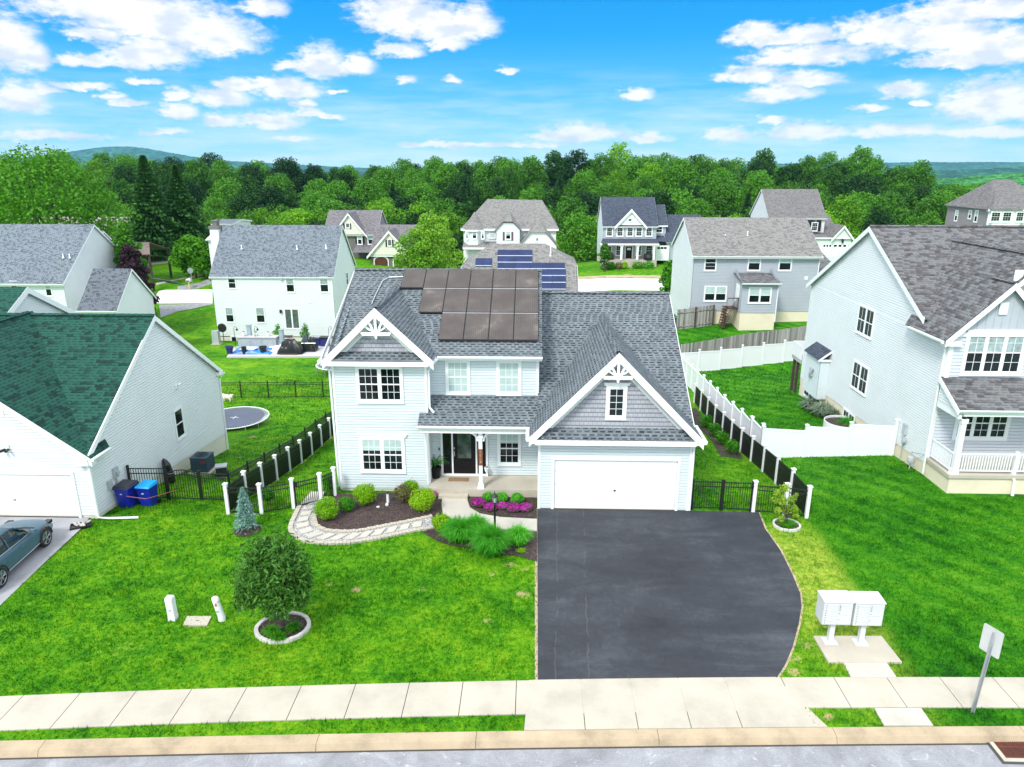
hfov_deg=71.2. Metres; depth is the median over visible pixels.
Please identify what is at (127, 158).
dark broadleaf tree
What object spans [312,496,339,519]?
shrub
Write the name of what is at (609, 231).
window
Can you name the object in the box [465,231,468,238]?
window
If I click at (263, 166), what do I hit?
dark broadleaf tree
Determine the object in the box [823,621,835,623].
mail door
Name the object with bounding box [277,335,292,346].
furniture pile
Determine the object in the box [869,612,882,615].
mail door
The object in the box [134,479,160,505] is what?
wheelie bin
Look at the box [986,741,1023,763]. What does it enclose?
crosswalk
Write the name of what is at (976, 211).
window
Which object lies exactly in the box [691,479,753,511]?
double gate
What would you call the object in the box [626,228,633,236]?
window
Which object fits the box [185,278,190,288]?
post box
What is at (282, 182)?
dark broadleaf tree
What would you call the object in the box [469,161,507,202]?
dark broadleaf tree
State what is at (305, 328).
potted bush
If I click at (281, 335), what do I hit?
patio post
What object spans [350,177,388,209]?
dark broadleaf tree
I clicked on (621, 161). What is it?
broadleaf tree
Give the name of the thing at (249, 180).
dark broadleaf tree
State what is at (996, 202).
house
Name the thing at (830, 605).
mail door
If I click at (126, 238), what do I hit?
tree
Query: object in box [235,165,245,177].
dark broadleaf tree
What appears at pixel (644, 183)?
dark broadleaf tree
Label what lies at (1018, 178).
hill
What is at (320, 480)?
picket fence
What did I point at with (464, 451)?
front door
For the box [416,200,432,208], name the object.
dark broadleaf tree
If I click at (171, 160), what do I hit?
dark broadleaf tree
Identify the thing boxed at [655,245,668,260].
garage door
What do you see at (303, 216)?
broadleaf tree
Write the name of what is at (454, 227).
broadleaf tree
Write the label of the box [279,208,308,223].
broadleaf tree
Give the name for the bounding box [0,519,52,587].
parked car
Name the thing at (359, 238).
window
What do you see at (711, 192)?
dark broadleaf tree
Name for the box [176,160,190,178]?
dark broadleaf tree
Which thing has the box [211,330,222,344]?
utility cabinet
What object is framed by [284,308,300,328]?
sliding door
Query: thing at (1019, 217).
window
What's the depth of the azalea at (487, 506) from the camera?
28.34 m
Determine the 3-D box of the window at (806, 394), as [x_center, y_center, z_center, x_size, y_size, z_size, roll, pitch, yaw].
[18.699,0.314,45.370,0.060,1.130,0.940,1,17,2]
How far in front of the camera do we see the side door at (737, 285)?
64.31 m
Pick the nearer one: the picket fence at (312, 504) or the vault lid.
the vault lid
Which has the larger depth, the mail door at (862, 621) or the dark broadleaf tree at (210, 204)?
the dark broadleaf tree at (210, 204)
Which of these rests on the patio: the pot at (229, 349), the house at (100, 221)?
the pot at (229, 349)
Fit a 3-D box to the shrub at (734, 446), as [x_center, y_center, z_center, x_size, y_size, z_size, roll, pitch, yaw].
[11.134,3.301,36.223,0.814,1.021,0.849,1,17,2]
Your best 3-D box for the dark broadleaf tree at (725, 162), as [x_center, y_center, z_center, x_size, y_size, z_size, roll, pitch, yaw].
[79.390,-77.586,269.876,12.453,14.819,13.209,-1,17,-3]
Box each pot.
[225,345,232,353]
[241,346,245,353]
[259,345,266,352]
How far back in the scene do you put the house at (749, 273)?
65.65 m
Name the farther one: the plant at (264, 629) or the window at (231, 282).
the window at (231, 282)
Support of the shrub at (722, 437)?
on the mulch strip
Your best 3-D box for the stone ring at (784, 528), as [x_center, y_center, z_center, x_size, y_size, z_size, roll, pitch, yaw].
[10.493,5.417,27.322,1.040,0.158,0.988,1,17,2]
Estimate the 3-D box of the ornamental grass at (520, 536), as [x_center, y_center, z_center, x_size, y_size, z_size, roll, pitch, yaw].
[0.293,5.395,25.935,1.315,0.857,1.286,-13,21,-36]
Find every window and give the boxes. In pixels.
[44,286,52,296]
[173,405,186,441]
[224,307,234,322]
[227,279,236,288]
[230,336,237,340]
[255,307,265,322]
[285,279,295,292]
[319,279,329,292]
[355,366,404,403]
[355,434,406,473]
[357,236,362,244]
[367,236,372,244]
[387,239,391,245]
[445,361,470,394]
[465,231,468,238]
[472,232,476,238]
[481,231,484,238]
[489,233,495,238]
[496,361,521,395]
[497,434,521,465]
[505,231,510,239]
[603,382,630,419]
[606,228,612,236]
[615,245,619,255]
[616,228,623,236]
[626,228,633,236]
[635,228,642,236]
[635,245,641,255]
[645,228,652,236]
[645,245,652,252]
[656,227,662,232]
[703,286,726,301]
[704,259,716,270]
[747,259,760,270]
[747,287,771,303]
[778,259,792,270]
[803,390,808,398]
[811,222,817,230]
[842,407,854,422]
[849,360,869,396]
[855,304,875,339]
[951,416,1011,440]
[954,210,958,221]
[959,330,1023,375]
[967,210,972,219]
[973,210,978,222]
[989,211,1001,222]
[1000,211,1012,222]
[1014,211,1023,222]
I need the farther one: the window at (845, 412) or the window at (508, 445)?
the window at (845, 412)
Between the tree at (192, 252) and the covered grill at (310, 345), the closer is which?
the covered grill at (310, 345)
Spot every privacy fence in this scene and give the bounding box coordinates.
[681,340,792,370]
[681,354,752,434]
[749,416,765,443]
[760,418,899,457]
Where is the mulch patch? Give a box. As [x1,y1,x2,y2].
[234,524,260,536]
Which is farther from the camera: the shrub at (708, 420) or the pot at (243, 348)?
the pot at (243, 348)
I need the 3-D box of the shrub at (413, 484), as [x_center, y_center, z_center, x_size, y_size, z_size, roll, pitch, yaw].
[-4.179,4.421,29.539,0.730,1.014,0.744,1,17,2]
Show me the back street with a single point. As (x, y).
(202, 283)
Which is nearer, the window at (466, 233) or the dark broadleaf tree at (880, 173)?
the window at (466, 233)
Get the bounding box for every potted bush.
[272,323,279,334]
[299,323,309,337]
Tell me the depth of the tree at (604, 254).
106.40 m
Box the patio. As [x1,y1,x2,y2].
[226,345,329,357]
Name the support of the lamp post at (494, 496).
on the mulch bed at (531, 548)
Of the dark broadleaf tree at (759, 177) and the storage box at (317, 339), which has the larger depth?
the dark broadleaf tree at (759, 177)
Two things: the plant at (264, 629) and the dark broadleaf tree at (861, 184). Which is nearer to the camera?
the plant at (264, 629)
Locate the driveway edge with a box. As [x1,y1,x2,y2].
[535,512,803,679]
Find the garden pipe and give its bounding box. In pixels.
[385,491,389,502]
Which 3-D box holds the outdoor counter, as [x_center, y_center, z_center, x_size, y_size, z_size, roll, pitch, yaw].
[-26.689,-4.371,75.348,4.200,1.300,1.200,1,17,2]
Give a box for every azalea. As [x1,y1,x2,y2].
[471,497,485,507]
[483,502,497,511]
[497,501,508,509]
[505,502,521,512]
[518,502,532,511]
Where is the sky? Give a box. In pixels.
[0,0,1023,170]
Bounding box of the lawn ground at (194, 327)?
[0,171,1023,740]
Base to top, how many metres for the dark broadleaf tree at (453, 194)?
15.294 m
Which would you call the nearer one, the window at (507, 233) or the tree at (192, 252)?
the tree at (192, 252)
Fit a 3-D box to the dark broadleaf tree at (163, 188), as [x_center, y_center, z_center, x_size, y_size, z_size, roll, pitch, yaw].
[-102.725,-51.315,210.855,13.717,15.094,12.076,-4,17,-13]
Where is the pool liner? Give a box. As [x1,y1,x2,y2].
[231,346,271,354]
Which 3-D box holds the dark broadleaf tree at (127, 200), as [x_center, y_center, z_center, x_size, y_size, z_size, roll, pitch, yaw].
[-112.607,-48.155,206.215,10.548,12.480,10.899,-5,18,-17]
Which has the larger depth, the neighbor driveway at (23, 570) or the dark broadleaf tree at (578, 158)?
the dark broadleaf tree at (578, 158)
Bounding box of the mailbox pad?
[813,636,901,663]
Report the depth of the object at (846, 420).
38.85 m
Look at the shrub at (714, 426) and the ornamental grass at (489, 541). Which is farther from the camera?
the shrub at (714, 426)
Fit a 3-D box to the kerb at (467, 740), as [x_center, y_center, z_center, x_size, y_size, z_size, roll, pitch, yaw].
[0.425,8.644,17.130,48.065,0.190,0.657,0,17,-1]
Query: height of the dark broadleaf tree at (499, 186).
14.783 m
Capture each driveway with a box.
[0,517,89,604]
[537,508,801,679]
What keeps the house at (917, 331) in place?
on the lawn ground at (194, 327)
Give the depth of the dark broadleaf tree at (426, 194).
224.60 m
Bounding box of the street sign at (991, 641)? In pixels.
[971,623,1003,712]
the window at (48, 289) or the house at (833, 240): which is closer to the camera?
the window at (48, 289)
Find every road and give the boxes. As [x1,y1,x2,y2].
[0,745,1023,766]
[156,290,211,302]
[159,303,211,316]
[578,278,664,291]
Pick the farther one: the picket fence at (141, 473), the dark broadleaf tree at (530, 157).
the dark broadleaf tree at (530, 157)
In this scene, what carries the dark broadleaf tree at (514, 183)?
on the lawn ground at (194, 327)
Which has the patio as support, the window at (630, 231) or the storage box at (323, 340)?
the storage box at (323, 340)
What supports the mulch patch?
on the lawn ground at (194, 327)
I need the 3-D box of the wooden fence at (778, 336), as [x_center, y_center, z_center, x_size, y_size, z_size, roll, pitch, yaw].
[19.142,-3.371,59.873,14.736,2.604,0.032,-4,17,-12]
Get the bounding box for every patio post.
[245,324,251,334]
[278,329,284,344]
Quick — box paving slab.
[301,491,323,504]
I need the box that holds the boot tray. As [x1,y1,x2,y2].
[70,519,91,529]
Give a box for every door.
[0,474,77,513]
[240,339,250,346]
[252,339,261,346]
[263,339,272,346]
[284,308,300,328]
[453,433,475,473]
[554,460,677,508]
[626,247,631,257]
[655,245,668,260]
[735,283,739,302]
[822,244,831,257]
[823,619,836,621]
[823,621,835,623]
[824,611,837,613]
[824,614,836,616]
[825,604,838,606]
[825,606,838,608]
[825,609,837,611]
[831,244,848,256]
[836,615,850,623]
[838,611,851,615]
[854,620,867,622]
[854,622,866,624]
[855,615,868,617]
[855,617,867,619]
[856,607,869,609]
[856,610,869,612]
[856,612,868,614]
[857,605,870,607]
[867,616,881,624]
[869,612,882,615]
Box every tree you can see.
[0,143,141,238]
[0,154,21,184]
[3,184,43,214]
[29,194,71,216]
[42,149,79,182]
[72,187,122,208]
[79,159,108,186]
[89,176,109,188]
[91,151,112,176]
[101,201,128,215]
[105,165,136,200]
[105,178,135,205]
[105,206,130,216]
[106,153,133,178]
[110,154,138,174]
[110,220,155,309]
[111,159,136,188]
[113,194,132,213]
[115,243,159,316]
[125,154,183,259]
[149,159,169,186]
[151,162,170,186]
[156,183,168,208]
[158,156,182,168]
[161,164,209,255]
[168,233,210,277]
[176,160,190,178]
[181,157,217,202]
[185,176,208,209]
[193,204,207,218]
[193,214,209,238]
[198,152,233,170]
[200,196,234,217]
[200,208,229,233]
[208,177,250,218]
[209,160,237,181]
[211,168,231,196]
[224,525,315,627]
[225,184,273,220]
[231,486,262,533]
[233,209,263,222]
[234,163,268,188]
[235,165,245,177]
[236,175,259,199]
[239,204,284,224]
[250,159,270,185]
[251,186,288,218]
[262,172,297,204]
[264,156,307,196]
[265,212,305,224]
[273,204,291,216]
[275,187,301,211]
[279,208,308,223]
[283,207,316,224]
[293,190,330,222]
[297,178,335,208]
[299,163,327,194]
[305,220,324,224]
[307,168,332,185]
[308,197,343,221]
[309,208,338,223]
[319,180,355,201]
[325,167,339,182]
[329,194,364,209]
[334,168,358,198]
[336,165,361,179]
[339,165,361,192]
[339,203,361,209]
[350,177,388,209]
[362,164,381,187]
[365,197,403,224]
[369,165,405,201]
[370,197,397,212]
[383,195,418,218]
[384,214,404,224]
[387,183,398,213]
[391,158,414,191]
[392,228,444,268]
[398,168,432,192]
[398,176,433,200]
[399,210,450,237]
[400,201,438,223]
[401,163,421,186]
[404,182,438,207]
[409,210,465,268]
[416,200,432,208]
[419,155,446,193]
[426,197,467,239]
[430,209,465,259]
[431,162,459,202]
[438,186,472,206]
[440,172,480,208]
[444,161,476,192]
[444,233,463,267]
[454,201,476,226]
[460,159,476,176]
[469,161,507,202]
[470,176,518,216]
[473,160,485,184]
[484,156,518,183]
[491,195,508,198]
[495,157,528,191]
[500,168,523,199]
[517,156,550,193]
[518,155,545,186]
[518,188,541,199]
[520,184,546,201]
[539,187,566,212]
[542,150,569,188]
[545,205,562,228]
[546,202,560,215]
[551,214,562,239]
[552,195,595,238]
[555,148,593,187]
[555,172,565,197]
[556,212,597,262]
[556,235,585,262]
[557,221,590,261]
[561,178,592,200]
[562,191,598,224]
[570,169,601,194]
[583,193,599,210]
[584,152,619,187]
[592,182,623,196]
[597,243,612,271]
[600,169,631,196]
[604,142,634,186]
[614,154,654,194]
[629,173,664,196]
[630,162,669,195]
[632,188,654,196]
[645,154,661,164]
[646,190,678,213]
[654,152,683,189]
[657,156,706,199]
[658,260,671,292]
[665,186,699,214]
[671,184,711,212]
[672,199,694,214]
[684,154,706,188]
[689,154,716,193]
[691,198,714,216]
[698,167,744,204]
[699,176,745,216]
[712,157,739,189]
[724,211,742,216]
[728,157,747,189]
[731,169,777,213]
[736,159,773,195]
[739,193,752,216]
[743,170,775,193]
[745,148,775,180]
[770,482,799,521]
[771,164,805,188]
[773,166,785,178]
[775,180,802,188]
[782,179,809,188]
[785,163,810,186]
[798,154,821,185]
[804,161,820,188]
[806,184,834,213]
[810,151,842,182]
[815,167,846,198]
[816,162,853,192]
[819,192,831,212]
[825,194,868,232]
[825,210,840,223]
[828,170,881,209]
[831,199,870,233]
[835,157,857,173]
[838,145,876,182]
[843,190,881,217]
[845,170,873,192]
[851,230,862,242]
[853,209,895,235]
[862,190,912,224]
[870,154,887,191]
[876,167,901,192]
[877,165,928,200]
[882,180,919,216]
[885,200,913,224]
[900,159,942,200]
[906,189,957,222]
[907,192,952,224]
[908,210,943,224]
[909,184,933,215]
[921,221,943,224]
[934,184,952,193]
[939,182,966,202]
[950,183,975,196]
[963,182,985,193]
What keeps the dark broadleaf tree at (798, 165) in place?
on the lawn ground at (194, 327)
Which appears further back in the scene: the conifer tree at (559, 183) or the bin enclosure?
the conifer tree at (559, 183)
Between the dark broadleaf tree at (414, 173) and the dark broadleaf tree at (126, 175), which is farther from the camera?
the dark broadleaf tree at (414, 173)
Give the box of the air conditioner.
[187,451,215,474]
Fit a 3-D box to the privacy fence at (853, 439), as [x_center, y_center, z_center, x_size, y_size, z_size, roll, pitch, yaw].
[15.329,2.925,34.821,6.206,2.945,0.202,3,17,9]
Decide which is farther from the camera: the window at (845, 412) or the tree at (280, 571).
the window at (845, 412)
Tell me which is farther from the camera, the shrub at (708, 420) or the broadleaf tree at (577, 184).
the broadleaf tree at (577, 184)
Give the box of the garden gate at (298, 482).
[293,477,318,506]
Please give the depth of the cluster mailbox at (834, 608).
20.14 m
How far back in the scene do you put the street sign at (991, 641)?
17.52 m
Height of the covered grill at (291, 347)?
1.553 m
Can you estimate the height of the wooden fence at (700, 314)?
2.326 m
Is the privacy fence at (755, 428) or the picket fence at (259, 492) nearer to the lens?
the picket fence at (259, 492)
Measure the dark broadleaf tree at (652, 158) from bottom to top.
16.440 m
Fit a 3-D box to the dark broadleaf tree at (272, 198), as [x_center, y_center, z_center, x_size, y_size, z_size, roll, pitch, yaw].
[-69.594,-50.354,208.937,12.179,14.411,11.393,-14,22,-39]
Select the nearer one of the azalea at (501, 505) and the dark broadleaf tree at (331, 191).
the azalea at (501, 505)
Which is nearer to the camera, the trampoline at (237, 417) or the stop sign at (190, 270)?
the trampoline at (237, 417)
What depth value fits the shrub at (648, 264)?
108.06 m
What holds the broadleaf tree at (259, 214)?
on the lawn ground at (194, 327)
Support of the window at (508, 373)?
in the house at (579, 400)
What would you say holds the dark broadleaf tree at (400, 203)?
on the lawn ground at (194, 327)
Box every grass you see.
[438,515,476,544]
[464,513,492,537]
[464,521,514,557]
[504,522,537,546]
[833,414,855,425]
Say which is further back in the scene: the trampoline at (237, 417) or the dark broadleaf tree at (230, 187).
the dark broadleaf tree at (230, 187)
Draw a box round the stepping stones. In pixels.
[297,505,421,539]
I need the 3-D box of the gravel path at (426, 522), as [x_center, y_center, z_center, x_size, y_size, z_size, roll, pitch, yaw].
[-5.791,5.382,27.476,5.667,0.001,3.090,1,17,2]
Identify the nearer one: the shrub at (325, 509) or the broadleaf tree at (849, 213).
the shrub at (325, 509)
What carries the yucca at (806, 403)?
on the lawn ground at (194, 327)
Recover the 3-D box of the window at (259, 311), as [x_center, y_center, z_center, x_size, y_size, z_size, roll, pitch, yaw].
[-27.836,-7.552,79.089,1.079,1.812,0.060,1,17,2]
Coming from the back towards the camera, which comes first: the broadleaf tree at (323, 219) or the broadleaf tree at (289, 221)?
the broadleaf tree at (323, 219)
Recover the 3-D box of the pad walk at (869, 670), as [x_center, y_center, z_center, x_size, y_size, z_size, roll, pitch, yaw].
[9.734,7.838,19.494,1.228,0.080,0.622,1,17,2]
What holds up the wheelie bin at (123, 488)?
on the lawn ground at (194, 327)
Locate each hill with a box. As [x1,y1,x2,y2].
[15,146,423,170]
[703,162,1023,171]
[735,172,1023,189]
[775,167,1023,176]
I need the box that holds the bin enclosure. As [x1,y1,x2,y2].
[126,490,175,508]
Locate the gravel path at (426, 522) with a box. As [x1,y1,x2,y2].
[293,505,432,540]
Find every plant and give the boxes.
[260,623,278,635]
[263,624,281,638]
[269,630,288,642]
[285,620,301,633]
[515,548,527,552]
[777,518,797,528]
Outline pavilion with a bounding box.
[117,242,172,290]
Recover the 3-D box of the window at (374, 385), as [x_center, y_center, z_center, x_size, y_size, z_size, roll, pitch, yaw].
[-5.354,0.050,28.909,1.960,1.600,0.060,1,17,2]
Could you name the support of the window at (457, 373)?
in the house at (579, 400)
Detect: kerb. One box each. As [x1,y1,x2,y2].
[0,726,1023,757]
[578,275,660,278]
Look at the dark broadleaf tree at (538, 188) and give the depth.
226.78 m
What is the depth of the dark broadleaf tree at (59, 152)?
287.93 m
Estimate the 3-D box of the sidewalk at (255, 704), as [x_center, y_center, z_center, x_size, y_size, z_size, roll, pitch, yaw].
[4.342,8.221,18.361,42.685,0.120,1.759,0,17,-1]
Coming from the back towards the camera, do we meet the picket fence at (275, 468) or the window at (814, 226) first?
the window at (814, 226)
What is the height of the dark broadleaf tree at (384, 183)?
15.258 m
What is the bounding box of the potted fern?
[431,454,448,478]
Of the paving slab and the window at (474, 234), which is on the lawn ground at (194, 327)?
the paving slab
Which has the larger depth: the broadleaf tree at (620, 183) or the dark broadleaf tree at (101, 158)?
the dark broadleaf tree at (101, 158)
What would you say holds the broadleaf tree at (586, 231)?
on the lawn ground at (194, 327)
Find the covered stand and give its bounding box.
[301,331,309,342]
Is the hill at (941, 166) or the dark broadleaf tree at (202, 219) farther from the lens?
the hill at (941, 166)
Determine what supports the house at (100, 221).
on the lawn ground at (194, 327)
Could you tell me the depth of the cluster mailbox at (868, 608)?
20.08 m
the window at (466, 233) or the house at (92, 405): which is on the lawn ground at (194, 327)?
the house at (92, 405)
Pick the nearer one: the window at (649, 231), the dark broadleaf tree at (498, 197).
the window at (649, 231)
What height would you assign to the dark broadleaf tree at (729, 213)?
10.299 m
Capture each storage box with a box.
[214,463,226,476]
[311,335,321,345]
[319,336,328,345]
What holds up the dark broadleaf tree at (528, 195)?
on the lawn ground at (194, 327)
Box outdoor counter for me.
[236,335,278,347]
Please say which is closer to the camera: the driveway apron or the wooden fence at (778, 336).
the driveway apron
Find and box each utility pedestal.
[164,595,178,620]
[211,596,225,621]
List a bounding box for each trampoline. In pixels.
[224,406,269,430]
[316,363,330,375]
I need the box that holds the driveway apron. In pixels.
[524,677,826,730]
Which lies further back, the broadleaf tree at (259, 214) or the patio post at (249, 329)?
the broadleaf tree at (259, 214)
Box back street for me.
[177,279,211,289]
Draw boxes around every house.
[0,224,183,313]
[0,287,228,518]
[25,217,152,255]
[205,236,212,266]
[208,220,356,340]
[211,219,251,224]
[317,268,707,510]
[325,210,422,266]
[460,244,578,290]
[461,199,558,261]
[597,197,700,267]
[670,217,829,329]
[749,189,854,260]
[790,225,1023,495]
[945,180,1023,224]
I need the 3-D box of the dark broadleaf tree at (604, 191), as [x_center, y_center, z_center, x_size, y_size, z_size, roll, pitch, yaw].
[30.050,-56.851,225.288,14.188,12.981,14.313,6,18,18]
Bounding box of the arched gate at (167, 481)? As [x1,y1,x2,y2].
[165,469,200,499]
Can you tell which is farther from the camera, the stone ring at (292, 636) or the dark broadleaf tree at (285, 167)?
the dark broadleaf tree at (285, 167)
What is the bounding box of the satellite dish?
[217,323,225,339]
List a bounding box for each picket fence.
[126,465,168,499]
[197,470,227,499]
[221,380,329,397]
[222,416,335,514]
[226,411,334,484]
[227,477,295,513]
[305,497,325,510]
[316,466,336,501]
[693,383,812,518]
[751,480,807,515]
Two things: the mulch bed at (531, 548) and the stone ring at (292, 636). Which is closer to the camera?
the stone ring at (292, 636)
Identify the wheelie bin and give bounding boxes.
[112,479,140,507]
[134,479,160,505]
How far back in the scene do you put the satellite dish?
77.91 m
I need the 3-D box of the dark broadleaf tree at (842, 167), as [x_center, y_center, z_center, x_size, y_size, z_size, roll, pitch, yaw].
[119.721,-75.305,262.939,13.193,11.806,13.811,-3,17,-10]
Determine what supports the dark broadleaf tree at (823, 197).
on the lawn ground at (194, 327)
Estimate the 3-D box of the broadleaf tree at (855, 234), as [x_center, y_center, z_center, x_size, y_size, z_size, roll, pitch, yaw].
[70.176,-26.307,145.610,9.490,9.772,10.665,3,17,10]
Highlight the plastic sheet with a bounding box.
[266,345,280,352]
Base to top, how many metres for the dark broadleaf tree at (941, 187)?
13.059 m
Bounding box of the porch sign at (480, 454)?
[478,449,482,464]
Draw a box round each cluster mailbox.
[815,590,854,644]
[848,591,886,645]
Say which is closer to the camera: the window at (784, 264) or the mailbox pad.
the mailbox pad
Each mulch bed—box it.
[316,492,441,529]
[424,514,536,560]
[468,496,536,517]
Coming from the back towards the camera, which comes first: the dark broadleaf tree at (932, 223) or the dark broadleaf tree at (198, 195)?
the dark broadleaf tree at (198, 195)
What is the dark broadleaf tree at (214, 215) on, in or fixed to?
on the lawn ground at (194, 327)
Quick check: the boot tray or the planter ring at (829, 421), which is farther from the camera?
the planter ring at (829, 421)
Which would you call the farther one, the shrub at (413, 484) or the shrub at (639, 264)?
the shrub at (639, 264)
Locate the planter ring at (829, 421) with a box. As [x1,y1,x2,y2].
[823,415,848,427]
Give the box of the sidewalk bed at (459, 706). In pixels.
[1,680,1014,725]
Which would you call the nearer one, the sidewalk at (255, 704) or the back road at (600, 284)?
the sidewalk at (255, 704)
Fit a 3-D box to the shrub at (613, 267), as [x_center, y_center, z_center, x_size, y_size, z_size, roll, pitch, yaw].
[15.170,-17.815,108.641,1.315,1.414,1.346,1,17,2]
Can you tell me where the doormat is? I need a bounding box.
[448,477,468,481]
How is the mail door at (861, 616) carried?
in the cluster mailbox at (868, 608)
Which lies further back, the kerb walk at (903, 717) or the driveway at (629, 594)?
the driveway at (629, 594)
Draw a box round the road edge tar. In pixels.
[0,743,987,759]
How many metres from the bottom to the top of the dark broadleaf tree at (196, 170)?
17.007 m
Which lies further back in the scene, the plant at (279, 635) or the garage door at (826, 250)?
the garage door at (826, 250)
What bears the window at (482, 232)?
in the house at (499, 221)
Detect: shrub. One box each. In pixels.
[236,486,249,498]
[262,487,275,505]
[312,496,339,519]
[322,471,336,493]
[337,497,354,511]
[352,483,376,505]
[394,482,413,502]
[404,479,418,493]
[408,486,435,512]
[431,512,450,531]
[482,491,492,501]
[497,492,507,501]
[510,492,524,502]
[600,263,611,269]
[608,262,615,269]
[615,262,622,269]
[621,262,627,268]
[632,261,643,268]
[643,261,654,268]
[699,414,712,427]
[708,422,722,435]
[714,430,729,443]
[724,439,739,454]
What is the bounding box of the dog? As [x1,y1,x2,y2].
[220,393,232,400]
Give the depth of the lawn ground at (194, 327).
23.47 m
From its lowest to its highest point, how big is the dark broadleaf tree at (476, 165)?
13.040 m
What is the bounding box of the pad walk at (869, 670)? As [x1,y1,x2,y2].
[844,663,896,677]
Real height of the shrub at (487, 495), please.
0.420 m
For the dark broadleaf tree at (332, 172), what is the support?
on the lawn ground at (194, 327)
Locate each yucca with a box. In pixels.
[799,397,820,411]
[807,399,833,416]
[822,407,839,416]
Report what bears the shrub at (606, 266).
on the lawn ground at (194, 327)
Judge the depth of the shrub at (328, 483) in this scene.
29.78 m
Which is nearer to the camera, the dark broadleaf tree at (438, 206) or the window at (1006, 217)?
the window at (1006, 217)
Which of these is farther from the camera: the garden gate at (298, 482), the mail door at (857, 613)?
the garden gate at (298, 482)
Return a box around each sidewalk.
[0,677,1023,730]
[156,272,205,284]
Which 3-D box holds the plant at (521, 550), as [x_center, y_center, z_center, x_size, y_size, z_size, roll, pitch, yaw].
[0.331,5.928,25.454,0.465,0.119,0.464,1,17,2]
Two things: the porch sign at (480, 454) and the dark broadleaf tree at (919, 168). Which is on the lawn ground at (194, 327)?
the dark broadleaf tree at (919, 168)
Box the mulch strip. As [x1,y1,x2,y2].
[691,408,741,458]
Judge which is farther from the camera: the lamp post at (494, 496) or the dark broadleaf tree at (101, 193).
the dark broadleaf tree at (101, 193)
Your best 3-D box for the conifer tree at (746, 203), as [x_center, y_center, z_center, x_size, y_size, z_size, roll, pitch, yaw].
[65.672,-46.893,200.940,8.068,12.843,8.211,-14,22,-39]
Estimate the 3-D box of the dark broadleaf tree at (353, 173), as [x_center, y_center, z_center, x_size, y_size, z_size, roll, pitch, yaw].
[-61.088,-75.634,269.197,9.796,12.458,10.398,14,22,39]
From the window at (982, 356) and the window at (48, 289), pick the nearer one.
the window at (982, 356)
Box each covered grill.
[277,339,304,354]
[302,337,318,351]
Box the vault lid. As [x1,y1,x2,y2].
[183,616,211,625]
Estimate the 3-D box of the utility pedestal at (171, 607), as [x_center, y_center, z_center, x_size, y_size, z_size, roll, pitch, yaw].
[-10.298,6.795,21.621,0.247,0.860,0.232,1,17,2]
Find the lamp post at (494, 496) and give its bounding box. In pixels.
[491,491,498,525]
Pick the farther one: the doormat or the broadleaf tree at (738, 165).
the broadleaf tree at (738, 165)
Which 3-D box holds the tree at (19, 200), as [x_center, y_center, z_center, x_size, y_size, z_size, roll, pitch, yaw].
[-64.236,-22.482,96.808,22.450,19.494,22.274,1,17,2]
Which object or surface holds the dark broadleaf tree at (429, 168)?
on the lawn ground at (194, 327)
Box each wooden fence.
[676,305,714,329]
[679,326,806,352]
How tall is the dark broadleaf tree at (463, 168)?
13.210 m
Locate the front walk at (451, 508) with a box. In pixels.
[441,499,536,530]
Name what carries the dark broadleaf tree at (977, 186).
on the lawn ground at (194, 327)
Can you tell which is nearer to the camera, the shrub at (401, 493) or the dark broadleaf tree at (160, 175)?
the shrub at (401, 493)
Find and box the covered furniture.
[643,252,652,259]
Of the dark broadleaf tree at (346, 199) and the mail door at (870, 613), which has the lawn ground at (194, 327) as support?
the dark broadleaf tree at (346, 199)
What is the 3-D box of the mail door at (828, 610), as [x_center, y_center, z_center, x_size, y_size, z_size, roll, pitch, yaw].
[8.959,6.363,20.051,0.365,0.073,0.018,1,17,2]
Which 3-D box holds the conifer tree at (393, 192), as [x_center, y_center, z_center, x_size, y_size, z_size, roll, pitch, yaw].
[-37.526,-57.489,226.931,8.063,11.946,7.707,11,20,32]
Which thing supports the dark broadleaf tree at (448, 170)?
on the lawn ground at (194, 327)
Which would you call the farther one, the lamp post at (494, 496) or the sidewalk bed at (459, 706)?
the lamp post at (494, 496)
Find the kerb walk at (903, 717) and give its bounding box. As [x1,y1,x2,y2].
[874,708,932,726]
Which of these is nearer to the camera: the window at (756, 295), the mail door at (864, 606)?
the mail door at (864, 606)
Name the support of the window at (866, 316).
in the house at (917, 331)
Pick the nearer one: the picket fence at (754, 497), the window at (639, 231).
the picket fence at (754, 497)
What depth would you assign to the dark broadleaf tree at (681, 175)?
244.47 m
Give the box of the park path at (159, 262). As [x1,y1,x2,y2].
[148,261,171,264]
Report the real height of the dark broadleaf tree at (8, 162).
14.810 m
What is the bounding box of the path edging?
[288,504,433,544]
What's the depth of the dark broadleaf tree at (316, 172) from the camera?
273.61 m
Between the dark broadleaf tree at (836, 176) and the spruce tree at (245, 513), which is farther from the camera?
the dark broadleaf tree at (836, 176)
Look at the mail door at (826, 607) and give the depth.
20.03 m
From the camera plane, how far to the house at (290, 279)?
79.05 m
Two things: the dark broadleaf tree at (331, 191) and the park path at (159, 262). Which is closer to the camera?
the park path at (159, 262)
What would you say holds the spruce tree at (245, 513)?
on the mulch patch
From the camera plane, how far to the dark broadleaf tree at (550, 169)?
281.20 m
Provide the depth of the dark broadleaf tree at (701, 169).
260.76 m
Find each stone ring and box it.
[254,611,310,643]
[772,518,800,531]
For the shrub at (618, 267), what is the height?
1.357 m
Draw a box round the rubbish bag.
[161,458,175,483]
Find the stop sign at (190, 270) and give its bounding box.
[187,268,192,287]

